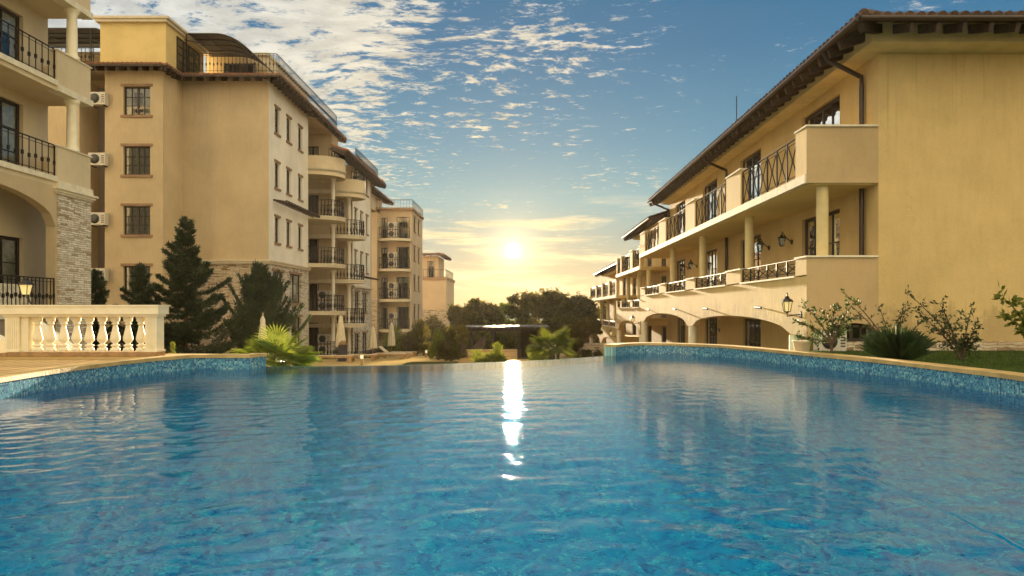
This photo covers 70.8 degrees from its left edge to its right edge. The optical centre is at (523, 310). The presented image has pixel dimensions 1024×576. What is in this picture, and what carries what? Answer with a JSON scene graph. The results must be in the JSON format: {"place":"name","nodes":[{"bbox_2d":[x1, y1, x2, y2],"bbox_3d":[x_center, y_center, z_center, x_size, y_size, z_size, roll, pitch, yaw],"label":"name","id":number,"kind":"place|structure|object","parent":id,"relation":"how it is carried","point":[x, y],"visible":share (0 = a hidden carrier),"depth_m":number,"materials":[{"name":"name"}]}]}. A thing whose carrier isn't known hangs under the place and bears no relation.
{"place":"outdoors","nodes":[
{"label":"outdoors","id":0,"kind":"place"},
{"bbox_2d":[338,341,347,361],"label":"waste bin","id":1,"kind":"object","parent":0,"point":[342,347],"visible":1,"depth_m":40.20,"materials":[{"name":"plastic"}]},
{"bbox_2d":[288,356,435,365],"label":"terrace paving","id":2,"kind":"structure","parent":0,"point":[392,360],"depth_m":40.56,"materials":[{"name":"beige stone"}]},
{"bbox_2d":[258,313,267,359],"bbox_3d":[-9.800,1.520,27.000,0.510,2.860,0.510,0,0,0],"label":"closed parasol","id":3,"kind":"object","parent":2,"relation":"on","point":[262,323],"visible":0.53,"depth_m":26.91,"materials":[{"name":"beige fabric"}]},
{"bbox_2d":[316,355,355,362],"bbox_3d":[-10.050,2.579,38.300,2.050,0.370,0.760,0,0,0],"label":"sun lounger","id":4,"kind":"object","parent":2,"relation":"on","point":[350,358],"visible":0.93,"depth_m":37.97,"materials":[{"name":"brown wood"}]},
{"bbox_2d":[335,314,345,360],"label":"closed parasol","id":5,"kind":"object","parent":2,"relation":"on","point":[340,334],"visible":0.69,"depth_m":40.84,"materials":[{"name":"beige fabric"}]},
{"bbox_2d":[368,325,376,357],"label":"closed parasol","id":6,"kind":"object","parent":2,"relation":"on","point":[372,342],"visible":0.81,"depth_m":49.85,"materials":[{"name":"beige fabric"}]},
{"bbox_2d":[387,321,394,355],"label":"closed parasol","id":7,"kind":"object","parent":2,"relation":"on","point":[391,338],"visible":0.87,"depth_m":56.84,"materials":[{"name":"beige fabric"}]},
{"bbox_2d":[371,186,423,355],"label":"apartment building","id":8,"kind":"structure","parent":0,"point":[406,274],"depth_m":72.00,"materials":[{"name":"paint"}]},
{"bbox_2d":[397,307,408,327],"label":"balcony door","id":9,"kind":"structure","parent":8,"relation":"in","point":[403,312],"depth_m":72.19,"materials":[{"name":"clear glass"}]},
{"bbox_2d":[397,277,408,298],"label":"balcony door","id":10,"kind":"structure","parent":8,"relation":"in","point":[403,282],"depth_m":72.17,"materials":[{"name":"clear glass"}]},
{"bbox_2d":[397,247,408,268],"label":"balcony door","id":11,"kind":"structure","parent":8,"relation":"in","point":[402,251],"depth_m":72.19,"materials":[{"name":"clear glass"}]},
{"bbox_2d":[397,217,408,237],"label":"balcony door","id":12,"kind":"structure","parent":8,"relation":"in","point":[403,222],"depth_m":72.19,"materials":[{"name":"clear glass"}]},
{"bbox_2d":[319,357,556,364],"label":"ground","id":13,"kind":"structure","parent":0,"point":[415,363],"depth_m":39.17,"materials":[{"name":"beige stone"}]},
{"bbox_2d":[0,0,98,350],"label":"loggia house","id":14,"kind":"structure","parent":13,"relation":"on","point":[47,197],"depth_m":23.21,"materials":[{"name":"beige paint"}]},
{"bbox_2d":[0,97,18,164],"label":"balcony door","id":15,"kind":"structure","parent":14,"relation":"in","point":[9,111],"depth_m":22.95,"materials":[{"name":"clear glass"}]},
{"bbox_2d":[0,6,18,60],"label":"balcony door","id":16,"kind":"structure","parent":14,"relation":"in","point":[6,15],"depth_m":22.96,"materials":[{"name":"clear glass"}]},
{"bbox_2d":[0,236,18,283],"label":"balcony door","id":17,"kind":"structure","parent":14,"relation":"in","point":[9,246],"depth_m":22.94,"materials":[{"name":"black glass"}]},
{"bbox_2d":[0,283,30,304],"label":"curtain cloth","id":18,"kind":"object","parent":14,"relation":"hanging from","point":[13,292],"visible":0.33,"depth_m":21.66,"materials":[{"name":"beige fabric"}]},
{"bbox_2d":[40,321,72,350],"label":"stair wall","id":19,"kind":"structure","parent":13,"relation":"on","point":[44,329],"depth_m":14.95,"materials":[{"name":"paint"}]},
{"bbox_2d":[0,354,177,373],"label":"deck","id":20,"kind":"structure","parent":13,"relation":"on","point":[13,363],"depth_m":12.01,"materials":[{"name":"beige stone"}]},
{"bbox_2d":[0,305,169,356],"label":"balustrade","id":21,"kind":"object","parent":20,"relation":"on","point":[23,334],"visible":1,"depth_m":13.07,"materials":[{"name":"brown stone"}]},
{"bbox_2d":[17,278,34,304],"bbox_3d":[-9.139,-0.336,13.240,0.235,0.509,0.192,0,0,0],"label":"garden lantern","id":22,"kind":"object","parent":21,"relation":"on","point":[26,286],"visible":0.91,"depth_m":13.19,"materials":[{"name":"glass"}]},
{"bbox_2d":[91,269,136,350],"bbox_3d":[-16.872,0.641,28.393,2.948,4.719,3.043,0,0,20],"label":"conifer tree","id":23,"kind":"object","parent":13,"relation":"on","point":[97,279],"visible":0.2,"depth_m":28.33,"materials":[{"name":"green plant"}]},
{"bbox_2d":[106,262,172,350],"bbox_3d":[-14.881,0.541,27.909,2.438,4.920,3.217,0,0,0],"label":"conifer tree","id":24,"kind":"object","parent":13,"relation":"on","point":[139,282],"visible":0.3,"depth_m":27.75,"materials":[{"name":"green plant"}]},
{"bbox_2d":[138,215,247,353],"bbox_3d":[-12.975,-0.351,28.690,4.429,6.838,4.943,0,0,42],"label":"conifer tree","id":25,"kind":"object","parent":13,"relation":"on","point":[182,265],"visible":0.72,"depth_m":28.13,"materials":[{"name":"green plant"}]},
{"bbox_2d":[48,15,346,354],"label":"apartment building","id":26,"kind":"structure","parent":13,"relation":"on","point":[232,155],"depth_m":38.60,"materials":[{"name":"beige paint"}]},
{"bbox_2d":[88,153,108,167],"bbox_3d":[-21.460,-7.585,36.414,0.850,0.670,0.592,0,0,0],"label":"air conditioner","id":27,"kind":"object","parent":26,"relation":"attached to","point":[99,159],"visible":0.92,"depth_m":36.14,"materials":[{"name":"metal"}]},
{"bbox_2d":[91,92,108,107],"bbox_3d":[-21.460,-10.635,36.414,0.850,0.670,0.592,0,0,0],"label":"air conditioner","id":28,"kind":"object","parent":26,"relation":"attached to","point":[99,98],"visible":0.86,"depth_m":36.14,"materials":[{"name":"metal"}]},
{"bbox_2d":[91,212,108,226],"bbox_3d":[-21.460,-4.585,36.414,0.850,0.670,0.592,0,0,0],"label":"air conditioner","id":29,"kind":"object","parent":26,"relation":"attached to","point":[99,218],"visible":0.91,"depth_m":36.14,"materials":[{"name":"metal"}]},
{"bbox_2d":[91,268,108,281],"bbox_3d":[-21.460,-1.785,36.414,0.850,0.670,0.592,0,0,0],"label":"air conditioner","id":30,"kind":"object","parent":26,"relation":"attached to","point":[105,272],"visible":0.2,"depth_m":36.19,"materials":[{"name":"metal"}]},
{"bbox_2d":[120,84,152,116],"bbox_3d":[-19.630,-10.630,36.579,1.600,1.700,0.298,0,0,0],"label":"window","id":31,"kind":"structure","parent":26,"relation":"in","point":[137,99],"depth_m":36.69,"materials":[{"name":"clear glass"}]},
{"bbox_2d":[120,143,152,176],"bbox_3d":[-19.630,-7.600,36.579,1.600,1.700,0.298,0,0,0],"label":"window","id":32,"kind":"structure","parent":26,"relation":"in","point":[137,159],"depth_m":36.69,"materials":[{"name":"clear glass"}]},
{"bbox_2d":[120,203,152,236],"bbox_3d":[-19.630,-4.570,36.579,1.600,1.700,0.298,0,0,0],"label":"window","id":33,"kind":"structure","parent":26,"relation":"in","point":[137,215],"depth_m":36.69,"materials":[{"name":"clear glass"}]},
{"bbox_2d":[120,263,152,296],"bbox_3d":[-19.630,-1.530,36.579,1.600,1.700,0.298,0,0,0],"label":"window","id":34,"kind":"structure","parent":26,"relation":"in","point":[129,267],"depth_m":36.69,"materials":[{"name":"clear glass"}]},
{"bbox_2d":[176,36,199,72],"bbox_3d":[-18.215,-13.550,39.100,0.060,1.700,2.600,0,0,0],"label":"railing","id":35,"kind":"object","parent":26,"relation":"in","point":[177,37],"depth_m":38.46,"materials":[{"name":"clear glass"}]},
{"bbox_2d":[224,63,255,72],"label":"terrace door","id":36,"kind":"structure","parent":26,"relation":"in","point":[239,67],"depth_m":42.36,"materials":[{"name":"glass"}]},
{"bbox_2d":[274,104,280,137],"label":"window","id":37,"kind":"structure","parent":26,"relation":"in","point":[276,111],"depth_m":40.15,"materials":[{"name":"brown glass"}]},
{"bbox_2d":[274,159,280,191],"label":"window","id":38,"kind":"structure","parent":26,"relation":"in","point":[276,165],"depth_m":40.14,"materials":[{"name":"brown glass"}]},
{"bbox_2d":[274,214,280,245],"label":"window","id":39,"kind":"structure","parent":26,"relation":"in","point":[276,219],"depth_m":40.15,"materials":[{"name":"brown glass"}]},
{"bbox_2d":[289,271,302,304],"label":"window","id":40,"kind":"structure","parent":26,"relation":"in","point":[294,286],"depth_m":43.49,"materials":[{"name":"grey glass"}]},
{"bbox_2d":[291,315,302,345],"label":"window","id":41,"kind":"structure","parent":26,"relation":"in","point":[294,328],"depth_m":43.79,"materials":[{"name":"grey glass"}]},
{"bbox_2d":[308,239,318,262],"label":"balcony door","id":42,"kind":"structure","parent":26,"relation":"in","point":[311,242],"depth_m":49.78,"materials":[{"name":"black glass"}]},
{"bbox_2d":[308,195,318,214],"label":"balcony door","id":43,"kind":"structure","parent":26,"relation":"in","point":[311,201],"depth_m":49.78,"materials":[{"name":"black glass"}]},
{"bbox_2d":[309,323,318,351],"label":"balcony door","id":44,"kind":"structure","parent":26,"relation":"in","point":[313,332],"depth_m":49.78,"materials":[{"name":"black glass"}]},
{"bbox_2d":[309,283,318,310],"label":"balcony door","id":45,"kind":"structure","parent":26,"relation":"in","point":[313,287],"depth_m":49.76,"materials":[{"name":"black glass"}]},
{"bbox_2d":[220,260,311,359],"bbox_3d":[-11.428,0.406,30.608,3.579,5.191,3.635,0,0,40],"label":"juniper tree","id":46,"kind":"object","parent":13,"relation":"on","point":[262,292],"visible":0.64,"depth_m":29.97,"materials":[{"name":"green plant"}]},
{"bbox_2d":[308,144,386,357],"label":"apartment building","id":47,"kind":"structure","parent":13,"relation":"on","point":[353,234],"depth_m":51.20,"materials":[{"name":"beige paint"}]},
{"bbox_2d":[318,334,330,342],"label":"air conditioner","id":48,"kind":"object","parent":47,"relation":"attached to","point":[323,338],"visible":0.86,"depth_m":49.10,"materials":[{"name":"metal"}]},
{"bbox_2d":[382,325,408,355],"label":"bush","id":49,"kind":"object","parent":13,"relation":"on","point":[397,347],"visible":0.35,"depth_m":61.55,"materials":[{"name":"green plant"}]},
{"bbox_2d":[398,319,434,355],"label":"bush","id":50,"kind":"object","parent":13,"relation":"on","point":[415,338],"visible":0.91,"depth_m":59.36,"materials":[{"name":"green plant"}]},
{"bbox_2d":[422,252,454,355],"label":"apartment building","id":51,"kind":"structure","parent":13,"relation":"on","point":[437,292],"depth_m":90.00,"materials":[{"name":"paint"}]},
{"bbox_2d":[427,261,433,276],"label":"window","id":52,"kind":"structure","parent":51,"relation":"in","point":[430,264],"depth_m":91.79,"materials":[{"name":"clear glass"}]},
{"bbox_2d":[445,303,476,341],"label":"broadleaf tree","id":53,"kind":"object","parent":13,"relation":"on","point":[458,315],"visible":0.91,"depth_m":61.09,"materials":[{"name":"green plant"}]},
{"bbox_2d":[454,325,468,357],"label":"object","id":54,"kind":"structure","parent":13,"relation":"on","point":[459,348],"depth_m":38.91,"materials":[{"name":"green plant"}]},
{"bbox_2d":[471,337,486,348],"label":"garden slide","id":55,"kind":"object","parent":13,"relation":"on","point":[480,343],"visible":0.46,"depth_m":46.94,"materials":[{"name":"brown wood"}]},
{"bbox_2d":[464,331,501,350],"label":"bush","id":56,"kind":"object","parent":13,"relation":"on","point":[486,334],"visible":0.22,"depth_m":58.62,"materials":[{"name":"green plant"}]},
{"bbox_2d":[461,298,505,324],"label":"broadleaf tree","id":57,"kind":"object","parent":13,"relation":"on","point":[490,313],"visible":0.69,"depth_m":71.30,"materials":[{"name":"green plant"}]},
{"bbox_2d":[458,349,516,362],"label":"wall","id":58,"kind":"structure","parent":13,"relation":"on","point":[510,354],"depth_m":40.30,"materials":[{"name":"beige stone"}]},
{"bbox_2d":[469,341,507,362],"bbox_3d":[-1.522,2.128,32.059,1.855,1.561,1.752,0,0,0],"label":"bush","id":59,"kind":"object","parent":13,"relation":"on","point":[494,355],"visible":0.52,"depth_m":31.82,"materials":[{"name":"green plant"}]},
{"bbox_2d":[486,331,520,356],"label":"bush","id":60,"kind":"object","parent":13,"relation":"on","point":[507,340],"visible":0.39,"depth_m":57.10,"materials":[{"name":"green plant"}]},
{"bbox_2d":[465,325,548,357],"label":"pergola","id":61,"kind":"object","parent":13,"relation":"on","point":[526,331],"visible":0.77,"depth_m":50.60,"materials":[{"name":"brown wood"}]},
{"bbox_2d":[0,342,1023,399],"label":"swimming pool","id":62,"kind":"structure","parent":13,"relation":"on","point":[25,382],"depth_m":12.11,"materials":[{"name":"tile"}]},
{"bbox_2d":[0,354,1023,575],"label":"pool water","id":63,"kind":"structure","parent":62,"relation":"in","point":[657,465],"depth_m":4.88,"materials":[{"name":"blue liquid"}]},
{"bbox_2d":[498,302,528,324],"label":"broadleaf tree","id":64,"kind":"object","parent":13,"relation":"on","point":[502,306],"visible":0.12,"depth_m":76.97,"materials":[{"name":"green plant"}]},
{"bbox_2d":[422,314,605,355],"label":"woodland","id":65,"kind":"object","parent":13,"relation":"on","point":[435,321],"visible":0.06,"depth_m":86.75,"materials":[{"name":"green plant"}]},
{"bbox_2d":[504,317,535,331],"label":"broadleaf tree","id":66,"kind":"object","parent":13,"relation":"on","point":[524,321],"visible":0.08,"depth_m":61.49,"materials":[{"name":"green plant"}]},
{"bbox_2d":[504,289,543,323],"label":"broadleaf tree","id":67,"kind":"object","parent":13,"relation":"on","point":[517,311],"visible":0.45,"depth_m":73.79,"materials":[{"name":"green plant"}]},
{"bbox_2d":[527,352,548,360],"bbox_3d":[0.461,2.154,28.983,1.366,1.434,1.570,0,0,0],"label":"bush","id":68,"kind":"object","parent":13,"relation":"on","point":[533,356],"visible":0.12,"depth_m":28.74,"materials":[{"name":"green plant"}]},
{"bbox_2d":[526,287,570,318],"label":"broadleaf tree","id":69,"kind":"object","parent":13,"relation":"on","point":[547,302],"visible":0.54,"depth_m":68.58,"materials":[{"name":"green plant"}]},
{"bbox_2d":[525,326,578,359],"bbox_3d":[0.876,1.702,23.556,1.640,2.497,1.737,0,0,33],"label":"fan palm","id":70,"kind":"object","parent":13,"relation":"on","point":[561,339],"visible":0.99,"depth_m":23.36,"materials":[{"name":"green plant"}]},
{"bbox_2d":[534,314,590,339],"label":"broadleaf tree","id":71,"kind":"object","parent":13,"relation":"on","point":[555,323],"visible":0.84,"depth_m":55.19,"materials":[{"name":"green plant"}]},
{"bbox_2d":[555,338,602,358],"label":"bush","id":72,"kind":"object","parent":13,"relation":"on","point":[577,345],"visible":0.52,"depth_m":43.37,"materials":[{"name":"green plant"}]},
{"bbox_2d":[560,343,609,358],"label":"garden wall","id":73,"kind":"structure","parent":13,"relation":"on","point":[592,347],"depth_m":44.00,"materials":[{"name":"stone"}]},
{"bbox_2d":[594,302,605,341],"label":"broadleaf tree","id":74,"kind":"object","parent":13,"relation":"on","point":[604,310],"visible":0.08,"depth_m":81.95,"materials":[{"name":"green plant"}]},
{"bbox_2d":[590,254,638,343],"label":"terraced house","id":75,"kind":"structure","parent":13,"relation":"on","point":[612,289],"depth_m":59.28,"materials":[{"name":"paint"}]},
{"bbox_2d":[616,210,669,342],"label":"terraced house","id":76,"kind":"structure","parent":13,"relation":"on","point":[647,272],"depth_m":45.07,"materials":[{"name":"paint"}]},
{"bbox_2d":[639,8,1023,349],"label":"terraced house","id":77,"kind":"structure","parent":13,"relation":"on","point":[928,155],"depth_m":17.10,"materials":[{"name":"paint"}]},
{"bbox_2d":[677,201,684,235],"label":"balcony door","id":78,"kind":"structure","parent":77,"relation":"in","point":[681,206],"depth_m":39.15,"materials":[{"name":"brown glass"}]},
{"bbox_2d":[677,259,684,290],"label":"balcony door","id":79,"kind":"structure","parent":77,"relation":"in","point":[680,274],"depth_m":39.29,"materials":[{"name":"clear glass"}]},
{"bbox_2d":[678,317,684,342],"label":"balcony door","id":80,"kind":"structure","parent":77,"relation":"in","point":[681,323],"depth_m":39.04,"materials":[{"name":"clear glass"}]},
{"bbox_2d":[705,179,716,221],"bbox_3d":[8.540,-4.510,32.650,0.060,2.580,2.500,0,0,0],"label":"balcony door","id":81,"kind":"structure","parent":77,"relation":"in","point":[713,185],"depth_m":32.69,"materials":[{"name":"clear glass"}]},
{"bbox_2d":[706,249,716,286],"bbox_3d":[8.540,-1.475,32.650,0.060,2.510,2.500,0,0,0],"label":"balcony door","id":82,"kind":"structure","parent":77,"relation":"in","point":[711,256],"depth_m":32.69,"materials":[{"name":"clear glass"}]},
{"bbox_2d":[706,318,716,343],"bbox_3d":[8.540,1.575,32.500,0.060,2.510,2.200,0,0,0],"label":"balcony door","id":83,"kind":"structure","parent":77,"relation":"in","point":[710,338],"depth_m":32.79,"materials":[{"name":"clear glass"}]},
{"bbox_2d":[702,156,727,284],"bbox_3d":[7.814,-3.272,29.491,1.152,6.145,0.138,0,0,-11],"label":"downpipe","id":84,"kind":"object","parent":77,"relation":"on","point":[726,238],"visible":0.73,"depth_m":29.55,"materials":[{"name":"brown metal"}]},
{"bbox_2d":[743,149,760,200],"bbox_3d":[8.540,-4.510,26.800,0.060,2.580,2.400,0,0,0],"label":"balcony door","id":85,"kind":"structure","parent":77,"relation":"in","point":[756,157],"depth_m":26.76,"materials":[{"name":"clear glass"}]},
{"bbox_2d":[743,235,760,280],"bbox_3d":[8.540,-1.475,26.800,0.060,2.510,2.400,0,0,0],"label":"balcony door","id":86,"kind":"structure","parent":77,"relation":"in","point":[757,255],"depth_m":26.45,"materials":[{"name":"clear glass"}]},
{"bbox_2d":[745,319,760,346],"bbox_3d":[8.540,1.575,26.650,0.060,2.510,2.100,0,0,0],"label":"balcony door","id":87,"kind":"structure","parent":77,"relation":"in","point":[752,326],"depth_m":26.79,"materials":[{"name":"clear glass"}]},
{"bbox_2d":[781,292,802,317],"bbox_3d":[6.471,-0.130,17.420,0.470,0.621,0.300,0,0,0],"label":"wall lantern","id":88,"kind":"object","parent":77,"relation":"attached to","point":[786,301],"depth_m":17.37,"materials":[{"name":"glass"}]},
{"bbox_2d":[805,95,839,124],"bbox_3d":[8.540,-4.510,20.500,0.060,2.580,2.600,0,0,0],"label":"balcony door","id":89,"kind":"structure","parent":77,"relation":"in","point":[829,113],"depth_m":20.19,"materials":[{"name":"clear glass"}]},
{"bbox_2d":[805,209,839,254],"bbox_3d":[8.540,-1.475,20.500,0.060,2.510,2.600,0,0,0],"label":"balcony door","id":90,"kind":"structure","parent":77,"relation":"in","point":[834,216],"depth_m":20.06,"materials":[{"name":"clear glass"}]},
{"bbox_2d":[822,50,863,254],"bbox_3d":[7.814,-3.272,17.641,1.152,6.145,0.138,0,0,-11],"label":"downpipe","id":91,"kind":"object","parent":77,"relation":"on","point":[861,121],"visible":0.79,"depth_m":17.70,"materials":[{"name":"brown metal"}]},
{"bbox_2d":[842,323,870,340],"bbox_3d":[7.850,0.520,17.339,1.060,0.440,0.098,0,0,0],"label":"basement window","id":92,"kind":"structure","parent":77,"relation":"attached to","point":[854,333],"depth_m":17.36,"materials":[{"name":"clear glass"}]},
{"bbox_2d":[847,342,1023,350],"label":"stone plinth","id":93,"kind":"structure","parent":77,"relation":"attached to","point":[1001,346],"depth_m":16.95,"materials":[{"name":"beige stone"}]},
{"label":"planting bed","id":94,"kind":"structure","parent":13,"relation":"on","visible":0},
{"bbox_2d":[224,323,323,366],"bbox_3d":[-5.478,0.914,15.921,2.100,1.371,2.080,0,0,0],"label":"fan palm","id":95,"kind":"object","parent":94,"relation":"on","point":[292,353],"visible":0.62,"depth_m":15.75,"materials":[{"name":"green plant"}]},
{"bbox_2d":[414,359,527,361],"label":"path","id":96,"kind":"structure","parent":0,"point":[433,360],"depth_m":43.16,"materials":[{"name":"beige stone"}]},
{"bbox_2d":[427,329,446,359],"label":"bush","id":97,"kind":"object","parent":96,"relation":"on","point":[432,350],"visible":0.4,"depth_m":43.66,"materials":[{"name":"green plant"}]},
{"bbox_2d":[436,326,466,360],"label":"bush","id":98,"kind":"object","parent":96,"relation":"on","point":[447,346],"visible":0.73,"depth_m":40.54,"materials":[{"name":"green plant"}]},
{"bbox_2d":[48,0,1023,307],"label":"sky","id":99,"kind":"structure","parent":0,"point":[529,137],"materials":[{"name":"blue"}]},
{"bbox_2d":[858,323,939,360],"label":"ornamental grass","id":100,"kind":"object","parent":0,"point":[904,344],"depth_m":12.76,"materials":[{"name":"green plant"}]},
{"bbox_2d":[780,348,1023,372],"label":"garden lawn","id":101,"kind":"structure","parent":0,"point":[941,357],"depth_m":13.93,"materials":[{"name":"green plant"}]},
{"bbox_2d":[792,340,810,350],"bbox_3d":[5.750,0.785,14.900,0.375,0.330,0.375,0,0,0],"label":"plant pot","id":102,"kind":"object","parent":101,"relation":"on","point":[802,345],"visible":0.72,"depth_m":14.77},
{"bbox_2d":[791,297,860,353],"bbox_3d":[5.872,0.345,14.031,1.335,1.209,0.679,0,0,0],"label":"myrtle shrub","id":103,"kind":"object","parent":101,"relation":"on","point":[830,336],"visible":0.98,"depth_m":13.99,"materials":[{"name":"green plant"}]},
{"bbox_2d":[813,331,846,351],"bbox_3d":[7.120,0.733,16.874,0.638,0.515,0.592,0,0,0],"label":"air conditioner","id":104,"kind":"object","parent":101,"relation":"on","point":[840,344],"visible":0.46,"depth_m":16.60,"materials":[{"name":"metal"}]},
{"bbox_2d":[841,288,929,336],"bbox_3d":[7.295,0.254,14.654,1.808,1.411,0.499,0,0,0],"label":"shrub","id":105,"kind":"object","parent":101,"relation":"on","point":[883,322],"visible":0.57,"depth_m":14.65,"materials":[{"name":"green plant"}]},
{"bbox_2d":[905,285,983,359],"bbox_3d":[8.035,0.241,13.799,1.456,1.478,0.540,0,0,0],"label":"shrub","id":106,"kind":"object","parent":101,"relation":"on","point":[966,344],"visible":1,"depth_m":13.78,"materials":[{"name":"green plant"}]},
{"bbox_2d":[992,283,1023,337],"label":"shrub","id":107,"kind":"object","parent":101,"relation":"on","point":[1016,300],"visible":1,"depth_m":12.27,"materials":[{"name":"green plant"}]},
{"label":"courtyard paving","id":108,"kind":"structure","parent":0,"visible":0},
{"bbox_2d":[556,290,600,323],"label":"broadleaf tree","id":109,"kind":"object","parent":108,"relation":"on","point":[582,306],"visible":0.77,"depth_m":65.10,"materials":[{"name":"green plant"}]},
{"bbox_2d":[570,316,603,342],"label":"broadleaf tree","id":110,"kind":"object","parent":108,"relation":"on","point":[589,322],"visible":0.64,"depth_m":56.31,"materials":[{"name":"green plant"}]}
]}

